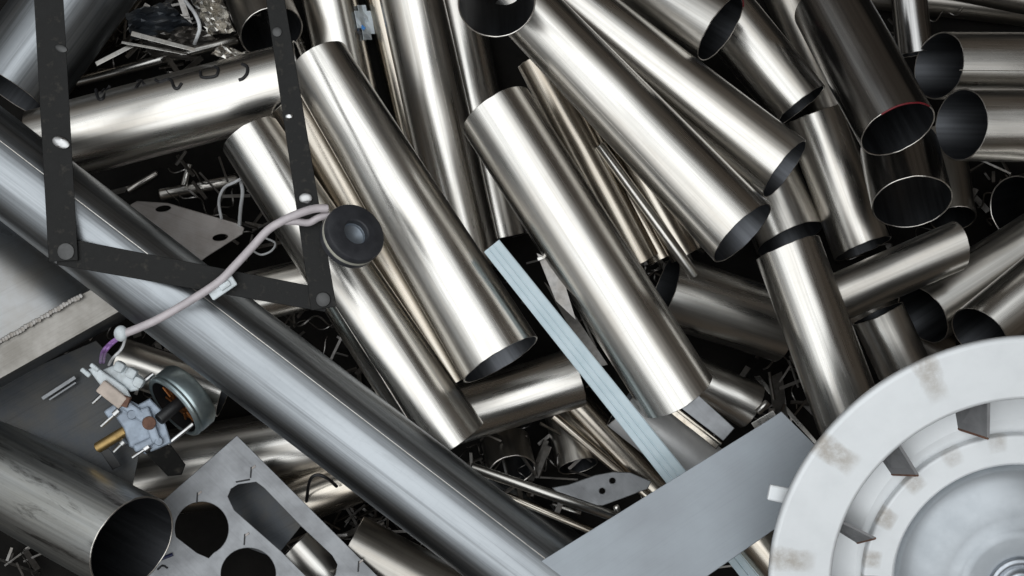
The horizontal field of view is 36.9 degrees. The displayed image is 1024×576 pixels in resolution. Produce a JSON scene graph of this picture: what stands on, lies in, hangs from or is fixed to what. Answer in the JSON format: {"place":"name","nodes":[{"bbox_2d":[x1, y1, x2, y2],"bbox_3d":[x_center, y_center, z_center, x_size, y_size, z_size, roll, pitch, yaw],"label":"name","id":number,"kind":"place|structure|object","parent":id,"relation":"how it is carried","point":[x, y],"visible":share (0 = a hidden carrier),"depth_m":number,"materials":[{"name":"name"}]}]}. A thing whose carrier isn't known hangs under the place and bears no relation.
{"place":"outdoors","nodes":[
{"label":"outdoors","id":0,"kind":"place"},
{"bbox_2d":[0,0,1023,575],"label":"ground","id":1,"kind":"structure","parent":0,"point":[204,534],"depth_m":1.77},
{"bbox_2d":[0,421,172,575],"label":"weathered pipe","id":2,"kind":"object","parent":1,"relation":"on","point":[75,514],"visible":0.99,"depth_m":1.53,"materials":[{"name":"metal"}]},
{"bbox_2d":[69,0,147,94],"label":"steel tube","id":3,"kind":"object","parent":1,"relation":"on","point":[111,40],"visible":0.09,"depth_m":1.74,"materials":[{"name":"silver metal"}]},
{"bbox_2d":[0,0,136,110],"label":"steel tube","id":4,"kind":"object","parent":3,"relation":"on","point":[91,26],"visible":0.65,"depth_m":1.62,"materials":[{"name":"silver metal"}]},
{"bbox_2d":[95,45,133,65],"bbox_3d":[-0.419,-0.246,1.620,0.044,0.004,0.006,-27,90,0],"label":"metal strip","id":5,"kind":"object","parent":4,"relation":"on","point":[113,54],"visible":1,"depth_m":1.62,"materials":[{"name":"metal"}]},
{"bbox_2d":[22,41,300,174],"bbox_3d":[-0.357,-0.185,1.607,0.289,0.081,0.084,-15,90,0],"label":"steel tube","id":6,"kind":"object","parent":4,"relation":"on","point":[164,114],"visible":0.73,"depth_m":1.57,"materials":[{"name":"silver metal"}]},
{"bbox_2d":[217,178,240,219],"bbox_3d":[-0.302,-0.099,1.633,0.015,0.031,0.054,33,90,0],"label":"wire","id":7,"kind":"object","parent":6,"relation":"on","point":[221,193],"visible":0.85,"depth_m":1.63,"materials":[{"name":"plastic"}]},
{"bbox_2d":[211,43,247,58],"bbox_3d":[-0.293,-0.246,1.615,0.046,0.015,0.015,18,90,0],"label":"crumpled sheet","id":8,"kind":"object","parent":6,"relation":"on","point":[223,51],"visible":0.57,"depth_m":1.62,"materials":[{"name":"metal"}]},
{"bbox_2d":[238,180,243,226],"bbox_3d":[-0.287,-0.090,1.631,0.009,0.028,0.049,5,90,0],"label":"wire","id":9,"kind":"object","parent":6,"relation":"on","point":[240,203],"visible":0.99,"depth_m":1.62,"materials":[{"name":"plastic"}]},
{"bbox_2d":[271,97,461,382],"bbox_3d":[-0.141,-0.048,1.594,0.059,0.059,0.336,-30,90,0],"label":"steel tube","id":10,"kind":"object","parent":6,"relation":"on","point":[332,179],"visible":0.25,"depth_m":1.56,"materials":[{"name":"silver metal"}]},
{"bbox_2d":[223,117,482,449],"bbox_3d":[-0.163,0.000,1.545,0.075,0.074,0.380,-33,90,0],"label":"steel tube","id":11,"kind":"object","parent":10,"relation":"on","point":[404,370],"visible":0.72,"depth_m":1.51,"materials":[{"name":"silver metal"}]},
{"bbox_2d":[254,237,276,255],"bbox_3d":[-0.257,-0.041,1.598,0.027,0.030,0.019,-42,90,0],"label":"wire","id":12,"kind":"object","parent":11,"relation":"hanging from","point":[271,250],"visible":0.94,"depth_m":1.59,"materials":[{"name":"plastic"}]},
{"bbox_2d":[0,106,569,575],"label":"long tube","id":13,"kind":"object","parent":11,"relation":"on","point":[356,436],"visible":0.91,"depth_m":1.44,"materials":[{"name":"grey metal"}]},
{"bbox_2d":[34,0,335,311],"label":"strap frame","id":14,"kind":"object","parent":13,"relation":"on","point":[66,248],"visible":1,"depth_m":1.42,"materials":[{"name":"black metal"}]},
{"bbox_2d":[471,463,618,518],"bbox_3d":[0.035,0.205,1.529,0.162,0.010,0.010,19,133,-2],"label":"steel rod","id":15,"kind":"object","parent":13,"relation":"attached to","point":[544,492],"visible":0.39,"depth_m":1.52,"materials":[{"name":"silver metal"}]},
{"bbox_2d":[613,505,620,512],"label":"steel rod","id":16,"kind":"object","parent":15,"relation":"attached to","point":[616,508],"visible":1,"depth_m":1.52,"materials":[{"name":"silver metal"}]},
{"bbox_2d":[542,412,813,575],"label":"flat bar","id":17,"kind":"object","parent":13,"relation":"on","point":[712,513],"visible":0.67,"depth_m":1.44,"materials":[{"name":"grey metal"}]},
{"bbox_2d":[767,335,1023,575],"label":"fan wheel","id":18,"kind":"object","parent":17,"relation":"on","point":[915,468],"visible":1,"depth_m":1.34,"materials":[{"name":"paint"}]},
{"bbox_2d":[295,41,537,382],"bbox_3d":[-0.103,-0.078,1.537,0.086,0.088,0.367,-32,87,0],"label":"steel tube","id":19,"kind":"object","parent":10,"relation":"on","point":[480,325],"visible":0.95,"depth_m":1.51,"materials":[{"name":"silver metal"}]},
{"bbox_2d":[127,170,158,192],"bbox_3d":[-0.424,-0.122,1.766,0.040,0.007,0.007,-31,131,0],"label":"steel rod","id":20,"kind":"object","parent":1,"relation":"on","point":[142,181],"visible":1,"depth_m":1.76,"materials":[{"name":"silver metal"}]},
{"bbox_2d":[76,35,238,86],"bbox_3d":[-0.402,-0.257,1.738,0.190,0.012,0.012,-15,134,0],"label":"steel rod","id":21,"kind":"object","parent":1,"relation":"on","point":[133,66],"visible":0.69,"depth_m":1.73,"materials":[{"name":"silver metal"}]},
{"bbox_2d":[113,338,227,416],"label":"steel tube","id":22,"kind":"object","parent":1,"relation":"on","point":[144,360],"visible":0.4,"depth_m":1.60,"materials":[{"name":"silver metal"}]},
{"bbox_2d":[0,341,138,484],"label":"sheet panel","id":23,"kind":"object","parent":22,"relation":"on","point":[50,401],"visible":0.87,"depth_m":1.59,"materials":[{"name":"metal"}]},
{"bbox_2d":[0,221,126,387],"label":"welded box","id":24,"kind":"object","parent":23,"relation":"on","point":[49,311],"visible":0.81,"depth_m":1.51,"materials":[{"name":"metal"}]},
{"bbox_2d":[80,360,215,475],"bbox_3d":[-0.367,0.133,1.560,0.134,0.074,0.119,0,90,0],"label":"motor","id":25,"kind":"object","parent":22,"relation":"on","point":[182,400],"visible":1,"depth_m":1.55,"materials":[{"name":"metal"}]},
{"bbox_2d":[99,204,329,365],"bbox_3d":[-0.289,0.003,1.474,0.288,0.150,0.029,-34,90,0],"label":"cable","id":26,"kind":"object","parent":25,"relation":"attached to","point":[221,284],"visible":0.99,"depth_m":1.41,"materials":[{"name":"grey plastic"}]},
{"bbox_2d":[320,205,383,267],"bbox_3d":[-0.147,-0.047,1.409,0.058,0.050,0.059,0,90,0],"label":"rubber washer","id":27,"kind":"object","parent":26,"relation":"attached to","point":[351,236],"visible":1,"depth_m":1.40,"materials":[{"name":"rubber"}]},
{"bbox_2d":[181,163,191,185],"bbox_3d":[-0.371,-0.129,1.752,0.007,0.007,0.026,15,90,44],"label":"steel rod","id":28,"kind":"object","parent":1,"relation":"on","point":[185,178],"visible":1,"depth_m":1.75,"materials":[{"name":"silver metal"}]},
{"bbox_2d":[158,173,238,200],"bbox_3d":[-0.359,-0.116,1.762,0.091,0.015,0.015,-11,135,0],"label":"steel rod","id":29,"kind":"object","parent":1,"relation":"on","point":[174,190],"visible":0.83,"depth_m":1.76,"materials":[{"name":"silver metal"}]},
{"bbox_2d":[179,502,219,513],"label":"steel tube","id":30,"kind":"object","parent":1,"relation":"on","point":[199,507],"visible":0.06,"depth_m":1.73,"materials":[{"name":"silver metal"}]},
{"bbox_2d":[284,469,365,517],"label":"steel tube","id":31,"kind":"object","parent":30,"relation":"on","point":[326,497],"visible":0.21,"depth_m":1.68,"materials":[{"name":"silver metal"}]},
{"bbox_2d":[305,473,337,502],"bbox_3d":[-0.215,0.217,1.668,0.046,0.041,0.027,-33,90,0],"label":"wire","id":32,"kind":"object","parent":31,"relation":"on","point":[333,483],"visible":0.98,"depth_m":1.66,"materials":[{"name":"black plastic"}]},
{"bbox_2d":[133,415,322,499],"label":"steel tube","id":33,"kind":"object","parent":1,"relation":"on","point":[281,458],"visible":0.22,"depth_m":1.70,"materials":[{"name":"silver metal"}]},
{"bbox_2d":[228,482,300,554],"bbox_3d":[-0.267,0.246,1.662,0.078,0.014,0.093,-20,90,0],"label":"metal strip","id":34,"kind":"object","parent":33,"relation":"on","point":[262,510],"visible":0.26,"depth_m":1.66,"materials":[{"name":"metal"}]},
{"bbox_2d":[225,0,302,51],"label":"steel tube","id":35,"kind":"object","parent":1,"relation":"on","point":[254,33],"visible":0.71,"depth_m":1.69,"materials":[{"name":"silver metal"}]},
{"bbox_2d":[191,0,235,35],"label":"crumpled sheet","id":36,"kind":"object","parent":35,"relation":"on","point":[213,15],"visible":1,"depth_m":1.64,"materials":[{"name":"metal"}]},
{"bbox_2d":[256,9,308,54],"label":"steel tube","id":37,"kind":"object","parent":1,"relation":"on","point":[262,16],"visible":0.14,"depth_m":1.73,"materials":[{"name":"silver metal"}]},
{"bbox_2d":[302,0,378,95],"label":"steel tube","id":38,"kind":"object","parent":1,"relation":"on","point":[349,24],"visible":0.2,"depth_m":1.72,"materials":[{"name":"metal"}]},
{"bbox_2d":[366,0,411,145],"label":"steel tube","id":39,"kind":"object","parent":1,"relation":"on","point":[388,69],"visible":0.28,"depth_m":1.74,"materials":[{"name":"silver metal"}]},
{"bbox_2d":[444,0,526,238],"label":"steel tube","id":40,"kind":"object","parent":1,"relation":"on","point":[476,65],"visible":0.27,"depth_m":1.71,"materials":[{"name":"silver metal"}]},
{"bbox_2d":[379,0,497,264],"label":"steel tube","id":41,"kind":"object","parent":40,"relation":"on","point":[428,74],"visible":0.76,"depth_m":1.67,"materials":[{"name":"silver metal"}]},
{"bbox_2d":[0,0,1012,575],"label":"metal offcut","id":42,"kind":"object","parent":1,"relation":"on","point":[542,458],"visible":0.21,"depth_m":1.73,"materials":[{"name":"metal"}]},
{"bbox_2d":[125,2,191,39],"bbox_3d":[-0.377,-0.286,1.636,0.070,0.028,0.035,-15,90,0],"label":"crumpled sheet","id":43,"kind":"object","parent":42,"relation":"on","point":[150,20],"visible":0.99,"depth_m":1.63,"materials":[{"name":"metal"}]},
{"bbox_2d":[131,31,195,51],"bbox_3d":[-0.365,-0.258,1.607,0.074,0.018,0.006,16,90,0],"label":"metal strip","id":44,"kind":"object","parent":43,"relation":"on","point":[151,38],"visible":1,"depth_m":1.61,"materials":[{"name":"metal"}]},
{"bbox_2d":[139,26,217,58],"bbox_3d":[-0.355,-0.265,1.635,0.083,0.031,0.031,-13,90,0],"label":"crumpled sheet","id":45,"kind":"object","parent":43,"relation":"on","point":[184,35],"visible":0.8,"depth_m":1.63,"materials":[{"name":"metal"}]},
{"bbox_2d":[121,41,186,54],"bbox_3d":[-0.376,-0.252,1.613,0.072,0.008,0.003,11,90,0],"label":"metal strip","id":46,"kind":"object","parent":45,"relation":"on","point":[155,48],"visible":1,"depth_m":1.61,"materials":[{"name":"metal"}]},
{"bbox_2d":[184,0,201,44],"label":"wire","id":47,"kind":"object","parent":45,"relation":"on","point":[189,6],"visible":1,"depth_m":1.62,"materials":[{"name":"plastic"}]},
{"bbox_2d":[131,201,243,259],"bbox_3d":[-0.373,-0.058,1.726,0.136,0.019,0.064,16,90,0],"label":"slotted plate","id":48,"kind":"object","parent":42,"relation":"on","point":[194,232],"visible":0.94,"depth_m":1.72,"materials":[{"name":"metal"}]},
{"bbox_2d":[245,261,310,316],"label":"steel tube","id":49,"kind":"object","parent":42,"relation":"on","point":[289,271],"visible":0.19,"depth_m":1.64,"materials":[{"name":"silver metal"}]},
{"bbox_2d":[284,532,336,575],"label":"steel tube","id":50,"kind":"object","parent":42,"relation":"on","point":[307,554],"visible":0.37,"depth_m":1.65,"materials":[{"name":"silver metal"}]},
{"bbox_2d":[336,517,461,575],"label":"steel tube","id":51,"kind":"object","parent":50,"relation":"on","point":[379,549],"visible":0.8,"depth_m":1.63,"materials":[{"name":"silver metal"}]},
{"bbox_2d":[149,435,376,575],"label":"punched plate","id":52,"kind":"object","parent":51,"relation":"on","point":[217,477],"visible":0.91,"depth_m":1.62,"materials":[{"name":"grey metal"}]},
{"bbox_2d":[544,282,607,365],"bbox_3d":[0.066,0.040,1.666,0.016,0.025,0.113,-33,90,0],"label":"metal strip","id":53,"kind":"object","parent":42,"relation":"on","point":[576,327],"visible":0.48,"depth_m":1.66,"materials":[{"name":"metal"}]},
{"bbox_2d":[656,259,788,360],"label":"steel tube","id":54,"kind":"object","parent":42,"relation":"on","point":[718,306],"visible":0.79,"depth_m":1.65,"materials":[{"name":"silver metal"}]},
{"bbox_2d":[593,128,667,265],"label":"steel tube","id":55,"kind":"object","parent":54,"relation":"on","point":[662,254],"visible":0.04,"depth_m":1.61,"materials":[{"name":"silver metal"}]},
{"bbox_2d":[518,59,657,263],"bbox_3d":[0.080,-0.133,1.602,0.040,0.040,0.241,-28,90,0],"label":"steel tube","id":56,"kind":"object","parent":55,"relation":"on","point":[573,129],"visible":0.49,"depth_m":1.58,"materials":[{"name":"silver metal"}]},
{"bbox_2d":[604,140,699,262],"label":"steel tube","id":57,"kind":"object","parent":55,"relation":"on","point":[685,240],"visible":0.23,"depth_m":1.59,"materials":[{"name":"silver metal"}]},
{"bbox_2d":[595,142,699,279],"bbox_3d":[0.140,-0.080,1.587,0.012,0.012,0.170,-36,90,39],"label":"steel rod","id":58,"kind":"object","parent":57,"relation":"on","point":[651,216],"visible":1,"depth_m":1.58,"materials":[{"name":"silver metal"}]},
{"bbox_2d":[564,0,805,197],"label":"steel tube","id":59,"kind":"object","parent":57,"relation":"on","point":[759,149],"visible":0.77,"depth_m":1.52,"materials":[{"name":"silver metal"}]},
{"bbox_2d":[495,0,770,261],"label":"steel tube","id":60,"kind":"object","parent":59,"relation":"on","point":[712,200],"visible":0.92,"depth_m":1.48,"materials":[{"name":"silver metal"}]},
{"bbox_2d":[457,0,535,37],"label":"steel tube","id":61,"kind":"object","parent":60,"relation":"on","point":[489,18],"visible":1,"depth_m":1.46,"materials":[{"name":"silver metal"}]},
{"bbox_2d":[700,357,764,426],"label":"steel tube","id":62,"kind":"object","parent":42,"relation":"on","point":[734,398],"visible":0.72,"depth_m":1.65,"materials":[{"name":"silver metal"}]},
{"bbox_2d":[755,400,769,414],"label":"steel rod","id":63,"kind":"object","parent":62,"relation":"on","point":[762,407],"visible":1,"depth_m":1.64,"materials":[{"name":"silver metal"}]},
{"bbox_2d":[482,427,535,480],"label":"steel tube","id":64,"kind":"object","parent":1,"relation":"on","point":[512,447],"visible":0.83,"depth_m":1.72,"materials":[{"name":"silver metal"}]},
{"bbox_2d":[481,464,580,542],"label":"steel tube","id":65,"kind":"object","parent":1,"relation":"on","point":[568,533],"visible":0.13,"depth_m":1.72,"materials":[{"name":"silver metal"}]},
{"bbox_2d":[501,489,593,532],"bbox_3d":[0.046,0.254,1.718,0.148,0.009,0.009,23,133,0],"label":"steel rod","id":66,"kind":"object","parent":65,"relation":"on","point":[554,515],"visible":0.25,"depth_m":1.71,"materials":[{"name":"silver metal"}]},
{"bbox_2d":[551,502,581,515],"bbox_3d":[0.062,0.254,1.766,0.035,0.007,0.008,17,134,0],"label":"steel rod","id":67,"kind":"object","parent":1,"relation":"on","point":[568,509],"visible":0.7,"depth_m":1.76,"materials":[{"name":"silver metal"}]},
{"bbox_2d":[545,413,597,473],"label":"steel tube","id":68,"kind":"object","parent":1,"relation":"on","point":[569,449],"visible":0.62,"depth_m":1.73,"materials":[{"name":"silver metal"}]},
{"bbox_2d":[564,392,665,492],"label":"steel tube","id":69,"kind":"object","parent":1,"relation":"on","point":[590,419],"visible":0.48,"depth_m":1.71,"materials":[{"name":"silver metal"}]},
{"bbox_2d":[457,351,586,444],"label":"steel tube","id":70,"kind":"object","parent":69,"relation":"on","point":[543,387],"visible":0.59,"depth_m":1.65,"materials":[{"name":"silver metal"}]},
{"bbox_2d":[551,414,650,497],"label":"steel tube","id":71,"kind":"object","parent":69,"relation":"on","point":[585,442],"visible":0.8,"depth_m":1.71,"materials":[{"name":"silver metal"}]},
{"bbox_2d":[553,472,650,505],"bbox_3d":[0.101,0.223,1.702,0.108,0.014,0.034,-17,90,0],"label":"curved bracket","id":72,"kind":"object","parent":71,"relation":"on","point":[625,484],"visible":0.96,"depth_m":1.70,"materials":[{"name":"grey metal"}]},
{"bbox_2d":[607,393,721,470],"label":"steel tube","id":73,"kind":"object","parent":1,"relation":"on","point":[688,447],"visible":0.27,"depth_m":1.53,"materials":[{"name":"metal"}]},
{"bbox_2d":[463,86,711,417],"bbox_3d":[0.073,-0.035,1.515,0.077,0.078,0.352,-33,90,0],"label":"steel tube","id":74,"kind":"object","parent":73,"relation":"on","point":[582,246],"visible":1,"depth_m":1.48,"materials":[{"name":"silver metal"}]},
{"bbox_2d":[537,253,575,319],"bbox_3d":[0.045,-0.003,1.506,0.016,0.020,0.075,-22,90,0],"label":"metal strip","id":75,"kind":"object","parent":74,"relation":"on","point":[559,291],"visible":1,"depth_m":1.50,"materials":[{"name":"metal"}]},
{"bbox_2d":[672,396,733,448],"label":"square tube","id":76,"kind":"object","parent":74,"relation":"on","point":[704,413],"visible":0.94,"depth_m":1.48,"materials":[{"name":"grey metal"}]},
{"bbox_2d":[752,411,775,428],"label":"metal strip","id":77,"kind":"object","parent":76,"relation":"on","point":[762,420],"visible":0.6,"depth_m":1.49,"materials":[{"name":"metal"}]},
{"bbox_2d":[741,530,773,575],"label":"steel tube","id":78,"kind":"object","parent":73,"relation":"on","point":[756,555],"visible":0.11,"depth_m":1.49,"materials":[{"name":"silver metal"}]},
{"bbox_2d":[484,240,758,575],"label":"ribbed strip","id":79,"kind":"object","parent":78,"relation":"on","point":[648,442],"visible":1,"depth_m":1.50,"materials":[{"name":"blue plastic"}]},
{"bbox_2d":[768,371,787,417],"bbox_3d":[0.303,0.128,1.749,0.015,0.028,0.066,-4,90,0],"label":"metal strip","id":80,"kind":"object","parent":1,"relation":"on","point":[778,401],"visible":0.65,"depth_m":1.75,"materials":[{"name":"metal"}]},
{"bbox_2d":[755,376,815,443],"bbox_3d":[0.311,0.137,1.750,0.006,0.042,0.098,-40,90,0],"label":"metal strip","id":81,"kind":"object","parent":1,"relation":"on","point":[759,379],"visible":0.77,"depth_m":1.74,"materials":[{"name":"metal"}]},
{"bbox_2d":[751,165,821,255],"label":"steel tube","id":82,"kind":"object","parent":1,"relation":"on","point":[793,216],"visible":0.51,"depth_m":1.69,"materials":[{"name":"silver metal"}]},
{"bbox_2d":[764,0,837,112],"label":"steel tube","id":83,"kind":"object","parent":1,"relation":"on","point":[782,13],"visible":0.27,"depth_m":1.73,"materials":[{"name":"silver metal"}]},
{"bbox_2d":[785,104,891,260],"bbox_3d":[0.363,-0.115,1.705,0.068,0.067,0.167,-20,90,0],"label":"steel tube","id":84,"kind":"object","parent":83,"relation":"on","point":[830,163],"visible":0.81,"depth_m":1.68,"materials":[{"name":"silver metal"}]},
{"bbox_2d":[717,0,824,123],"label":"steel tube","id":85,"kind":"object","parent":84,"relation":"on","point":[763,60],"visible":0.77,"depth_m":1.62,"materials":[{"name":"silver metal"}]},
{"bbox_2d":[621,0,743,60],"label":"steel tube","id":86,"kind":"object","parent":85,"relation":"on","point":[702,30],"visible":0.88,"depth_m":1.56,"materials":[{"name":"grey metal"}]},
{"bbox_2d":[795,0,934,155],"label":"steel tube","id":87,"kind":"object","parent":85,"relation":"on","point":[877,91],"visible":1,"depth_m":1.53,"materials":[{"name":"grey metal"}]},
{"bbox_2d":[860,128,952,227],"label":"steel tube","id":88,"kind":"object","parent":84,"relation":"on","point":[909,187],"visible":0.88,"depth_m":1.60,"materials":[{"name":"silver metal"}]},
{"bbox_2d":[935,89,1023,161],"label":"steel tube","id":89,"kind":"object","parent":88,"relation":"on","point":[979,124],"visible":1,"depth_m":1.58,"materials":[{"name":"silver metal"}]},
{"bbox_2d":[851,300,955,355],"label":"steel tube","id":90,"kind":"object","parent":1,"relation":"on","point":[946,343],"visible":0.08,"depth_m":1.72,"materials":[{"name":"silver metal"}]},
{"bbox_2d":[872,0,1023,26],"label":"steel tube","id":91,"kind":"object","parent":1,"relation":"on","point":[971,12],"visible":0.59,"depth_m":1.74,"materials":[{"name":"silver metal"}]},
{"bbox_2d":[891,0,931,57],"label":"steel tube","id":92,"kind":"object","parent":91,"relation":"on","point":[912,28],"visible":0.89,"depth_m":1.67,"materials":[{"name":"silver metal"}]},
{"bbox_2d":[914,32,1023,99],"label":"steel tube","id":93,"kind":"object","parent":92,"relation":"on","point":[947,64],"visible":0.82,"depth_m":1.62,"materials":[{"name":"silver metal"}]},
{"bbox_2d":[953,0,1023,14],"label":"steel tube","id":94,"kind":"object","parent":91,"relation":"on","point":[1015,6],"visible":1,"depth_m":1.71,"materials":[{"name":"silver metal"}]},
{"bbox_2d":[930,126,976,228],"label":"steel tube","id":95,"kind":"object","parent":1,"relation":"on","point":[961,210],"visible":0.27,"depth_m":1.72,"materials":[{"name":"silver metal"}]},
{"bbox_2d":[990,173,1023,228],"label":"steel tube","id":96,"kind":"object","parent":1,"relation":"on","point":[1007,201],"visible":0.83,"depth_m":1.73,"materials":[{"name":"silver metal"}]},
{"bbox_2d":[898,213,1023,342],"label":"steel tube","id":97,"kind":"object","parent":96,"relation":"on","point":[933,308],"visible":0.62,"depth_m":1.63,"materials":[{"name":"silver metal"}]},
{"bbox_2d":[853,302,927,379],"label":"steel tube","id":98,"kind":"object","parent":97,"relation":"on","point":[890,339],"visible":0.94,"depth_m":1.60,"materials":[{"name":"silver metal"}]},
{"bbox_2d":[833,221,969,318],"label":"steel tube","id":99,"kind":"object","parent":97,"relation":"on","point":[904,268],"visible":0.77,"depth_m":1.56,"materials":[{"name":"silver metal"}]},
{"bbox_2d":[756,235,874,435],"bbox_3d":[0.308,0.049,1.532,0.068,0.069,0.200,-20,90,0],"label":"steel tube","id":100,"kind":"object","parent":99,"relation":"on","point":[820,337],"visible":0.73,"depth_m":1.50,"materials":[{"name":"silver metal"}]},
{"bbox_2d":[951,257,1023,343],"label":"steel tube","id":101,"kind":"object","parent":97,"relation":"on","point":[994,308],"visible":0.77,"depth_m":1.58,"materials":[{"name":"silver metal"}]}
]}

